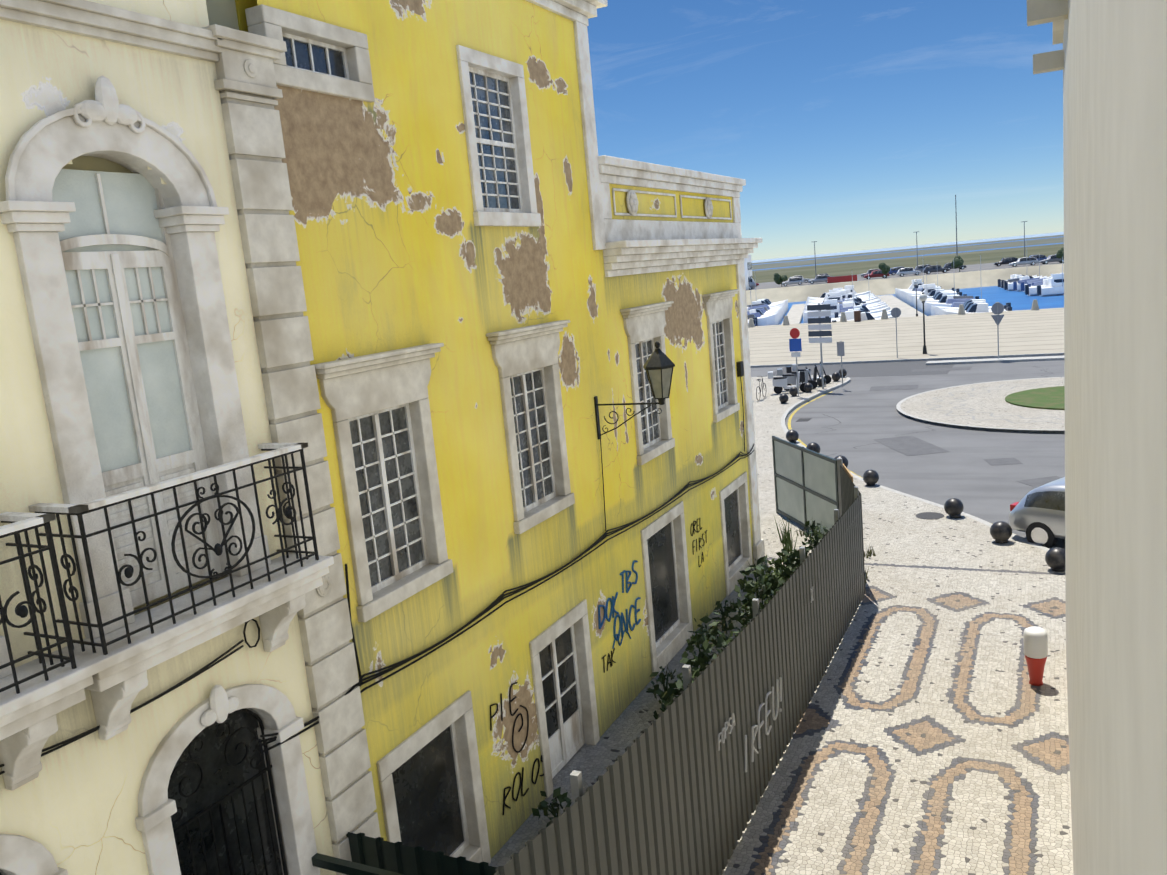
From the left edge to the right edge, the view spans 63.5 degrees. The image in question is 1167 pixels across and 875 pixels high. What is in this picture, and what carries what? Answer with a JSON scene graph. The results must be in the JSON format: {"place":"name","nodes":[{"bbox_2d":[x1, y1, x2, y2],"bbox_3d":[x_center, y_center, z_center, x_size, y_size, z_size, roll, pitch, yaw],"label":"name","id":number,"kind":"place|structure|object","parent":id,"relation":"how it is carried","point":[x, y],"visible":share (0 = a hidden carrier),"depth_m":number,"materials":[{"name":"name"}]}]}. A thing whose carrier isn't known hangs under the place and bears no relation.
{"place":"outdoors","nodes":[
{"label":"outdoors","id":0,"kind":"place"},
{"bbox_2d":[62,0,238,615],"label":"cream body","id":1,"kind":"object","parent":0,"point":[222,12],"depth_m":7.39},
{"bbox_2d":[235,0,257,31],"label":"wall","id":2,"kind":"structure","parent":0,"point":[242,6],"depth_m":7.95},
{"bbox_2d":[594,341,674,438],"bbox_3d":[0.718,-0.650,13.204,1.255,1.362,0.407,0,11,27],"label":"wall lantern","id":3,"kind":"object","parent":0,"point":[658,358],"depth_m":12.91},
{"bbox_2d":[489,557,1072,874],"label":"street paving","id":4,"kind":"structure","parent":0,"point":[930,735],"depth_m":12.64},
{"bbox_2d":[0,834,68,874],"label":"arch surround","id":5,"kind":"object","parent":4,"relation":"on","point":[21,855],"visible":0.98,"depth_m":5.95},
{"bbox_2d":[0,0,336,874],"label":"cream wall","id":6,"kind":"structure","parent":4,"relation":"on","point":[72,808],"depth_m":6.50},
{"bbox_2d":[0,635,11,678],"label":"cream arch stone","id":7,"kind":"object","parent":6,"relation":"attached to","point":[5,659],"visible":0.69,"depth_m":5.80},
{"bbox_2d":[0,521,76,693],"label":"balcony railing","id":8,"kind":"object","parent":6,"relation":"attached to","point":[21,610],"visible":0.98,"depth_m":5.74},
{"bbox_2d":[0,512,55,535],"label":"balcony handrail","id":9,"kind":"object","parent":8,"relation":"attached to","point":[22,520],"visible":0.94,"depth_m":5.64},
{"bbox_2d":[0,657,98,790],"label":"balcony slab","id":10,"kind":"structure","parent":6,"relation":"attached to","point":[28,719],"depth_m":5.75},
{"bbox_2d":[0,75,270,638],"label":"arched door surround","id":11,"kind":"object","parent":6,"relation":"attached to","point":[104,124],"visible":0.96,"depth_m":6.44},
{"bbox_2d":[52,169,190,471],"bbox_3d":[-3.340,-0.852,6.815,0.010,2.090,0.960,0,11,27],"label":"cream door glass","id":12,"kind":"object","parent":11,"relation":"attached to","point":[130,202],"visible":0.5,"depth_m":6.79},
{"bbox_2d":[60,174,221,607],"bbox_3d":[-3.280,-0.327,6.900,0.065,3.120,1.040,0,11,27],"label":"balcony door","id":13,"kind":"structure","parent":11,"relation":"attached to","point":[149,468],"depth_m":6.97,"materials":[{"name":"white paint"}]},
{"bbox_2d":[35,449,318,654],"bbox_3d":[-2.846,0.735,6.916,0.474,0.950,2.000,0,11,27],"label":"balcony railing","id":14,"kind":"object","parent":6,"relation":"attached to","point":[217,549],"visible":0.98,"depth_m":6.65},
{"bbox_2d":[28,443,307,512],"bbox_3d":[-2.902,0.257,6.839,0.490,0.035,2.060,0,11,27],"label":"balcony handrail","id":15,"kind":"object","parent":14,"relation":"attached to","point":[282,448],"visible":0.86,"depth_m":6.44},
{"bbox_2d":[52,553,333,739],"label":"balcony slab","id":16,"kind":"structure","parent":6,"relation":"attached to","point":[276,603],"depth_m":6.71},
{"bbox_2d":[0,0,380,874],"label":"cream trim","id":17,"kind":"structure","parent":4,"relation":"on","point":[246,86],"depth_m":7.94,"materials":[{"name":"stone"}]},
{"bbox_2d":[135,684,320,874],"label":"arched door surround","id":18,"kind":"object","parent":4,"relation":"on","point":[272,708],"visible":0.83,"depth_m":7.62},
{"bbox_2d":[168,708,282,874],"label":"door","id":19,"kind":"structure","parent":18,"relation":"attached to","point":[221,778],"depth_m":7.66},
{"bbox_2d":[168,709,287,874],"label":"iron gate","id":20,"kind":"structure","parent":18,"relation":"attached to","point":[219,803],"depth_m":7.63,"materials":[{"name":"black metal"}]},
{"bbox_2d":[311,832,496,874],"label":"green fence","id":21,"kind":"object","parent":4,"relation":"on","point":[375,856],"visible":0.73,"depth_m":8.14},
{"bbox_2d":[257,0,640,858],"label":"building wall","id":22,"kind":"structure","parent":4,"relation":"on","point":[399,248],"depth_m":10.53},
{"bbox_2d":[245,4,374,102],"bbox_3d":[-2.419,-3.408,8.475,0.200,0.620,1.360,0,11,27],"label":"window frame","id":23,"kind":"object","parent":22,"relation":"attached to","point":[268,21],"depth_m":8.43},
{"bbox_2d":[282,32,348,79],"bbox_3d":[-2.458,-3.417,8.492,0.045,0.320,0.960,0,11,27],"label":"window","id":24,"kind":"structure","parent":23,"relation":"attached to","point":[292,38],"depth_m":8.52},
{"bbox_2d":[0,361,753,774],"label":"facade cables","id":25,"kind":"object","parent":22,"relation":"attached to","point":[404,661],"visible":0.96,"depth_m":9.53,"materials":[{"name":"black plastic"}]},
{"bbox_2d":[313,343,452,621],"bbox_3d":[-1.903,0.391,9.330,0.350,2.460,1.840,0,11,27],"label":"window frame","id":26,"kind":"object","parent":22,"relation":"attached to","point":[352,387],"depth_m":9.33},
{"bbox_2d":[348,403,428,593],"bbox_3d":[-1.985,0.588,9.414,0.057,1.760,1.100,0,11,27],"label":"window sash","id":27,"kind":"object","parent":26,"relation":"attached to","point":[393,550],"visible":0.58,"depth_m":9.47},
{"bbox_2d":[376,690,490,863],"bbox_3d":[-1.622,4.024,10.038,0.235,2.120,1.640,0,11,27],"label":"window","id":28,"kind":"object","parent":22,"relation":"in","point":[427,797],"depth_m":10.25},
{"bbox_2d":[486,320,574,533],"bbox_3d":[-0.618,-0.171,11.914,0.350,2.460,1.840,0,11,27],"label":"window frame","id":29,"kind":"object","parent":22,"relation":"attached to","point":[515,351],"depth_m":11.96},
{"bbox_2d":[509,367,555,512],"bbox_3d":[-0.700,0.026,11.997,0.057,1.760,1.100,0,11,27],"label":"window sash","id":30,"kind":"object","parent":29,"relation":"attached to","point":[536,501],"visible":0.56,"depth_m":12.07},
{"bbox_2d":[490,519,706,814],"bbox_3d":[0.665,2.954,14.425,0.014,1.664,7.831,0,11,27],"label":"graffiti","id":31,"kind":"object","parent":22,"relation":"attached to","point":[536,759],"visible":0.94,"depth_m":11.55,"materials":[{"name":"black"}]},
{"bbox_2d":[598,560,640,648],"bbox_3d":[0.557,2.604,14.214,0.027,1.137,1.512,0,11,27],"label":"graffiti","id":32,"kind":"object","parent":22,"relation":"attached to","point":[621,617],"visible":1,"depth_m":14.25,"materials":[{"name":"blue"}]},
{"bbox_2d":[529,599,599,797],"bbox_3d":[-0.310,3.449,12.675,0.235,2.120,1.590,0,11,27],"label":"door","id":33,"kind":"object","parent":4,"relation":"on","point":[577,616],"depth_m":12.83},
{"bbox_2d":[526,0,764,564],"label":"building trim","id":34,"kind":"structure","parent":4,"relation":"on","point":[630,247],"depth_m":15.35,"materials":[{"name":"white stone"}]},
{"bbox_2d":[456,45,540,226],"bbox_3d":[-1.050,-3.507,11.220,0.240,1.960,1.480,0,11,27],"label":"window stone","id":35,"kind":"object","parent":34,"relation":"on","point":[529,216],"depth_m":11.28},
{"bbox_2d":[469,67,522,212],"bbox_3d":[-1.094,-3.507,11.242,0.051,1.640,1.120,0,11,27],"label":"window sash","id":36,"kind":"object","parent":35,"relation":"in","point":[491,142],"visible":0.65,"depth_m":11.34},
{"bbox_2d":[609,184,732,222],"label":"parapet panels","id":37,"kind":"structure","parent":34,"relation":"attached to","point":[655,204],"depth_m":16.09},
{"bbox_2d":[626,189,712,218],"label":"medallions","id":38,"kind":"object","parent":37,"relation":"attached to","point":[632,202],"visible":1,"depth_m":14.64,"materials":[{"name":"white stone"}]},
{"bbox_2d":[605,264,753,690],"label":"yellow wall","id":39,"kind":"structure","parent":34,"relation":"attached to","point":[705,446],"depth_m":16.86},
{"bbox_2d":[620,301,674,464],"bbox_3d":[1.069,-0.910,15.306,0.350,2.460,1.840,0,11,27],"label":"window frame","id":40,"kind":"object","parent":39,"relation":"in","point":[644,322],"depth_m":15.24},
{"bbox_2d":[635,338,660,448],"bbox_3d":[0.988,-0.713,15.389,0.057,1.760,1.100,0,11,27],"label":"window sash","id":41,"kind":"object","parent":40,"relation":"in","point":[646,413],"visible":0.33,"depth_m":15.47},
{"bbox_2d":[702,289,739,422],"bbox_3d":[2.731,-1.638,18.645,0.350,2.460,1.840,0,11,27],"label":"window frame","id":42,"kind":"object","parent":39,"relation":"in","point":[718,306],"depth_m":18.80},
{"bbox_2d":[712,320,728,409],"bbox_3d":[2.649,-1.441,18.729,0.057,1.760,1.100,0,11,27],"label":"window sash","id":43,"kind":"object","parent":42,"relation":"in","point":[720,406],"visible":0.42,"depth_m":18.87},
{"bbox_2d":[640,501,692,677],"bbox_3d":[1.355,2.526,16.026,0.235,2.500,1.890,0,11,27],"label":"window","id":44,"kind":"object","parent":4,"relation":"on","point":[669,647],"depth_m":16.24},
{"bbox_2d":[532,520,827,826],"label":"bushes","id":45,"kind":"object","parent":4,"relation":"on","point":[770,586],"visible":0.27,"depth_m":13.88,"materials":[{"name":"green plant"}]},
{"bbox_2d":[494,465,865,874],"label":"hoarding fence","id":46,"kind":"object","parent":4,"relation":"on","point":[672,790],"visible":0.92,"depth_m":10.14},
{"bbox_2d":[718,587,812,771],"bbox_3d":[2.464,3.139,12.097,0.021,1.000,4.544,0,11,27],"label":"graffiti","id":47,"kind":"object","parent":46,"relation":"attached to","point":[725,728],"visible":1,"depth_m":11.40,"materials":[{"name":"white"}]},
{"bbox_2d":[570,486,863,804],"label":"hoarding posts","id":48,"kind":"object","parent":4,"relation":"on","point":[576,783],"visible":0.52,"depth_m":9.58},
{"bbox_2d":[719,472,752,595],"bbox_3d":[3.076,1.951,19.483,0.235,2.150,1.790,0,11,27],"label":"window","id":49,"kind":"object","parent":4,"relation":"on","point":[733,575],"depth_m":19.75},
{"bbox_2d":[662,525,875,680],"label":"dry weeds","id":50,"kind":"object","parent":4,"relation":"on","point":[869,553],"visible":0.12,"depth_m":19.21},
{"bbox_2d":[739,513,821,631],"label":"plants","id":51,"kind":"object","parent":4,"relation":"on","point":[785,540],"visible":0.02,"depth_m":21.18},
{"bbox_2d":[837,458,842,516],"bbox_3d":[5.717,1.496,20.857,0.100,2.100,0.100,0,11,27],"label":"gate post","id":52,"kind":"object","parent":4,"relation":"on","point":[839,461],"visible":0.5,"depth_m":20.74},
{"bbox_2d":[1025,655,1046,685],"bbox_3d":[6.704,3.429,13.960,0.300,0.450,0.300,0,11,27],"label":"bollard base","id":53,"kind":"object","parent":4,"relation":"on","point":[1035,668],"visible":0.81,"depth_m":13.88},
{"bbox_2d":[1024,626,1047,658],"bbox_3d":[6.665,3.007,13.888,0.320,0.410,0.320,0,11,27],"label":"bollard top","id":54,"kind":"object","parent":53,"relation":"on","point":[1035,642],"visible":1,"depth_m":13.77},
{"bbox_2d":[1063,0,1166,874],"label":"wall","id":55,"kind":"structure","parent":4,"relation":"on","point":[1115,191],"depth_m":2.58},
{"bbox_2d":[1027,0,1067,73],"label":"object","id":56,"kind":"object","parent":55,"relation":"attached to","point":[1055,12],"visible":1,"depth_m":9.70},
{"bbox_2d":[587,0,1063,260],"label":"sky","id":57,"kind":"structure","parent":0,"point":[848,125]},
{"bbox_2d":[842,464,852,480],"bbox_3d":[5.598,0.916,19.938,0.025,0.470,1.300,-4,10,8],"label":"hoarding board","id":58,"kind":"object","parent":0,"point":[847,472],"visible":0.36,"depth_m":19.84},
{"bbox_2d":[746,264,1063,304],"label":"quay","id":59,"kind":"structure","parent":0,"point":[962,280],"depth_m":159.92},
{"bbox_2d":[746,262,1063,290],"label":"quay top","id":60,"kind":"structure","parent":59,"relation":"on","point":[969,268],"depth_m":171.11,"materials":[{"name":"concrete"}]},
{"bbox_2d":[744,255,752,289],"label":"harbour buildings","id":61,"kind":"structure","parent":60,"relation":"on","point":[748,265],"depth_m":172.29,"materials":[{"name":"white concrete"}]},
{"bbox_2d":[749,278,754,288],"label":"car","id":62,"kind":"object","parent":60,"relation":"on","point":[751,283],"visible":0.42,"depth_m":172.83,"materials":[{"name":"grey"}]},
{"bbox_2d":[782,277,803,285],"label":"car","id":63,"kind":"object","parent":60,"relation":"on","point":[797,280],"visible":0.94,"depth_m":171.27,"materials":[{"name":"grey"}]},
{"bbox_2d":[808,275,829,283],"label":"car","id":64,"kind":"object","parent":60,"relation":"on","point":[820,278],"visible":0.71,"depth_m":169.72,"materials":[{"name":"grey"}]},
{"bbox_2d":[827,275,856,282],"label":"quay banner","id":65,"kind":"object","parent":60,"relation":"on","point":[848,278],"visible":1,"depth_m":164.78,"materials":[{"name":"red"}]},
{"bbox_2d":[864,270,889,278],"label":"car","id":66,"kind":"object","parent":60,"relation":"on","point":[876,273],"visible":0.85,"depth_m":167.19,"materials":[{"name":"red"}]},
{"bbox_2d":[889,267,904,274],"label":"car","id":67,"kind":"object","parent":60,"relation":"on","point":[893,271],"visible":0.48,"depth_m":178.00,"materials":[{"name":"blue"}]},
{"bbox_2d":[896,267,920,275],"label":"car","id":68,"kind":"object","parent":60,"relation":"on","point":[905,271],"visible":1,"depth_m":165.71,"materials":[{"name":"white"}]},
{"bbox_2d":[774,247,1063,286],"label":"quay shrubs","id":69,"kind":"object","parent":60,"relation":"on","point":[885,268],"visible":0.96,"depth_m":163.83,"materials":[{"name":"green plant"}]},
{"bbox_2d":[914,264,930,271],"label":"car","id":70,"kind":"object","parent":60,"relation":"on","point":[921,268],"visible":0.27,"depth_m":176.21,"materials":[{"name":"grey"}]},
{"bbox_2d":[922,265,949,273],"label":"car","id":71,"kind":"object","parent":60,"relation":"on","point":[931,268],"visible":0.96,"depth_m":164.91,"materials":[{"name":"grey"}]},
{"bbox_2d":[943,262,966,268],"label":"car","id":72,"kind":"object","parent":60,"relation":"on","point":[947,265],"visible":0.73,"depth_m":175.11,"materials":[{"name":"grey"}]},
{"bbox_2d":[994,257,1017,265],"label":"car","id":73,"kind":"object","parent":60,"relation":"on","point":[1007,260],"visible":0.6,"depth_m":172.36,"materials":[{"name":"grey"}]},
{"bbox_2d":[1009,257,1038,266],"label":"car","id":74,"kind":"object","parent":60,"relation":"on","point":[1028,260],"visible":0.98,"depth_m":161.02,"materials":[{"name":"grey"}]},
{"bbox_2d":[1029,255,1046,260],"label":"car","id":75,"kind":"object","parent":60,"relation":"on","point":[1040,257],"visible":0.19,"depth_m":170.97,"materials":[{"name":"blue"}]},
{"bbox_2d":[1040,255,1063,263],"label":"car","id":76,"kind":"object","parent":60,"relation":"on","point":[1052,258],"visible":0.71,"depth_m":160.33,"materials":[{"name":"grey"}]},
{"bbox_2d":[748,308,1063,365],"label":"promenade quay","id":77,"kind":"structure","parent":0,"point":[1040,331],"depth_m":67.47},
{"bbox_2d":[854,311,860,321],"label":"litter bin","id":78,"kind":"object","parent":77,"relation":"on","point":[857,316],"visible":1,"depth_m":88.02,"materials":[{"name":"brown"}]},
{"bbox_2d":[748,300,1038,327],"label":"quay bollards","id":79,"kind":"object","parent":77,"relation":"on","point":[961,310],"visible":0.96,"depth_m":87.99,"materials":[{"name":"stone"}]},
{"bbox_2d":[915,280,926,353],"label":"lamp posts","id":80,"kind":"object","parent":77,"relation":"on","point":[924,346],"visible":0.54,"depth_m":57.17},
{"bbox_2d":[914,281,926,300],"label":"lamp globes","id":81,"kind":"object","parent":80,"relation":"on","point":[922,297],"visible":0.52,"depth_m":56.63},
{"bbox_2d":[751,355,1064,548],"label":"road asphalt","id":82,"kind":"structure","parent":0,"point":[971,478],"depth_m":31.83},
{"bbox_2d":[785,380,849,420],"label":"kerb face","id":83,"kind":"object","parent":82,"relation":"on","point":[813,397],"visible":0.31,"depth_m":44.57},
{"bbox_2d":[765,359,957,376],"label":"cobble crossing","id":84,"kind":"object","parent":82,"relation":"on","point":[881,369],"visible":0.57,"depth_m":53.15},
{"bbox_2d":[788,392,1013,533],"bbox_3d":[9.428,0.186,33.404,3.398,0.001,26.302,-4,10,6],"label":"yellow kerb line","id":85,"kind":"object","parent":82,"relation":"on","point":[789,424],"visible":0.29,"depth_m":39.33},
{"bbox_2d":[751,353,1063,367],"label":"promenade kerb","id":86,"kind":"structure","parent":82,"relation":"on","point":[923,359],"depth_m":55.09,"materials":[{"name":"stone"}]},
{"bbox_2d":[869,367,1061,487],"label":"asphalt patches","id":87,"kind":"object","parent":82,"relation":"on","point":[909,445],"visible":0.77,"depth_m":31.77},
{"bbox_2d":[896,377,1064,432],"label":"island kerb","id":88,"kind":"structure","parent":82,"relation":"on","point":[898,407],"depth_m":34.62,"materials":[{"name":"stone"}]},
{"bbox_2d":[900,377,1064,432],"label":"roundabout paving","id":89,"kind":"structure","parent":82,"relation":"on","point":[992,401],"depth_m":37.50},
{"bbox_2d":[926,356,1063,364],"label":"median strip","id":90,"kind":"object","parent":82,"relation":"on","point":[999,360],"visible":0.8,"depth_m":51.36,"materials":[{"name":"stone"}]},
{"bbox_2d":[1009,477,1064,547],"bbox_3d":[11.159,1.654,19.621,1.760,1.454,4.091,-12,12,-34],"label":"silver car","id":91,"kind":"object","parent":82,"relation":"on","point":[1037,515],"visible":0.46,"depth_m":20.13,"materials":[{"name":"grey paint"}]},
{"bbox_2d":[751,375,1064,572],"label":"sidewalk","id":92,"kind":"structure","parent":0,"point":[896,530],"depth_m":22.30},
{"bbox_2d":[756,376,765,400],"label":"bicycle","id":93,"kind":"object","parent":92,"relation":"on","point":[762,386],"visible":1,"depth_m":44.83,"materials":[{"name":"white metal"}]},
{"bbox_2d":[768,371,805,393],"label":"scooter","id":94,"kind":"object","parent":92,"relation":"on","point":[779,383],"visible":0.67,"depth_m":45.98,"materials":[{"name":"white"}]},
{"bbox_2d":[777,367,817,390],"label":"scooter","id":95,"kind":"object","parent":92,"relation":"on","point":[791,378],"visible":0.81,"depth_m":46.73,"materials":[{"name":"silver metal"}]},
{"bbox_2d":[786,363,819,382],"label":"scooter","id":96,"kind":"object","parent":92,"relation":"on","point":[789,370],"visible":0.5,"depth_m":47.54,"materials":[{"name":"grey"}]},
{"bbox_2d":[772,436,839,532],"bbox_3d":[5.337,1.235,22.731,0.060,2.050,3.670,-7,10,-10],"label":"gate frame","id":97,"kind":"object","parent":92,"relation":"on","point":[816,454],"visible":0.71,"depth_m":22.73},
{"bbox_2d":[774,440,836,534],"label":"gate panels","id":98,"kind":"object","parent":97,"relation":"in","point":[819,475],"visible":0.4,"depth_m":22.62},
{"bbox_2d":[792,361,830,383],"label":"scooter","id":99,"kind":"object","parent":92,"relation":"on","point":[827,378],"visible":0.42,"depth_m":48.21,"materials":[{"name":"white"}]},
{"bbox_2d":[789,303,1003,396],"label":"road signs","id":100,"kind":"object","parent":92,"relation":"on","point":[795,345],"visible":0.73,"depth_m":46.05,"materials":[{"name":"grey"}]},
{"bbox_2d":[766,375,1048,550],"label":"kerb top","id":101,"kind":"structure","parent":92,"relation":"on","point":[783,425],"depth_m":25.43,"materials":[{"name":"stone"}]},
{"bbox_2d":[779,369,1064,571],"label":"ball bollards","id":102,"kind":"object","parent":92,"relation":"on","point":[1000,532],"visible":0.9,"depth_m":22.70,"materials":[{"name":"metal"}]},
{"bbox_2d":[916,512,943,518],"bbox_3d":[8.492,1.919,23.097,0.660,0.006,0.660,0,11,27],"label":"manhole","id":103,"kind":"object","parent":92,"relation":"on","point":[929,515],"visible":0.94,"depth_m":23.09,"materials":[{"name":"metal"}]},
{"bbox_2d":[752,232,1063,271],"bbox_3d":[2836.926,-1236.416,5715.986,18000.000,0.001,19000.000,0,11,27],"label":"terrain","id":104,"kind":"structure","parent":0,"point":[938,249],"depth_m":1208.68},
{"bbox_2d":[752,244,1063,282],"bbox_3d":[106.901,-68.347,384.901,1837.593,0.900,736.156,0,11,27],"label":"marsh bank","id":105,"kind":"structure","parent":0,"point":[991,256],"depth_m":395.76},
{"bbox_2d":[814,195,1026,282],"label":"light poles","id":106,"kind":"object","parent":105,"relation":"on","point":[956,240],"visible":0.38,"depth_m":175.50,"materials":[{"name":"grey"}]},
{"bbox_2d":[752,236,1063,270],"bbox_3d":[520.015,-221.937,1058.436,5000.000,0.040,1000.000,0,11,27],"label":"lagoon water","id":107,"kind":"structure","parent":0,"point":[910,256],"depth_m":719.03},
{"bbox_2d":[780,286,1063,324],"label":"marina water","id":108,"kind":"structure","parent":0,"point":[1018,300],"depth_m":119.70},
{"bbox_2d":[781,295,925,324],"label":"pontoons","id":109,"kind":"object","parent":108,"relation":"on","point":[795,314],"visible":0.19,"depth_m":119.82,"materials":[{"name":"concrete"}]},
{"bbox_2d":[747,273,1063,325],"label":"boats","id":110,"kind":"object","parent":108,"relation":"in","point":[778,311],"visible":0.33,"depth_m":117.09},
{"bbox_2d":[747,278,1045,325],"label":"boat covers","id":111,"kind":"object","parent":110,"relation":"on","point":[1029,282],"visible":0.19,"depth_m":123.57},
{"bbox_2d":[747,274,1063,325],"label":"boat cabins","id":112,"kind":"object","parent":110,"relation":"on","point":[969,306],"visible":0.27,"depth_m":113.83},
{"bbox_2d":[749,255,1062,309],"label":"boat masts","id":113,"kind":"object","parent":108,"relation":"on","point":[937,280],"visible":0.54,"depth_m":116.14},
{"bbox_2d":[1005,386,1064,409],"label":"island grass","id":114,"kind":"structure","parent":0,"point":[1050,398],"depth_m":37.84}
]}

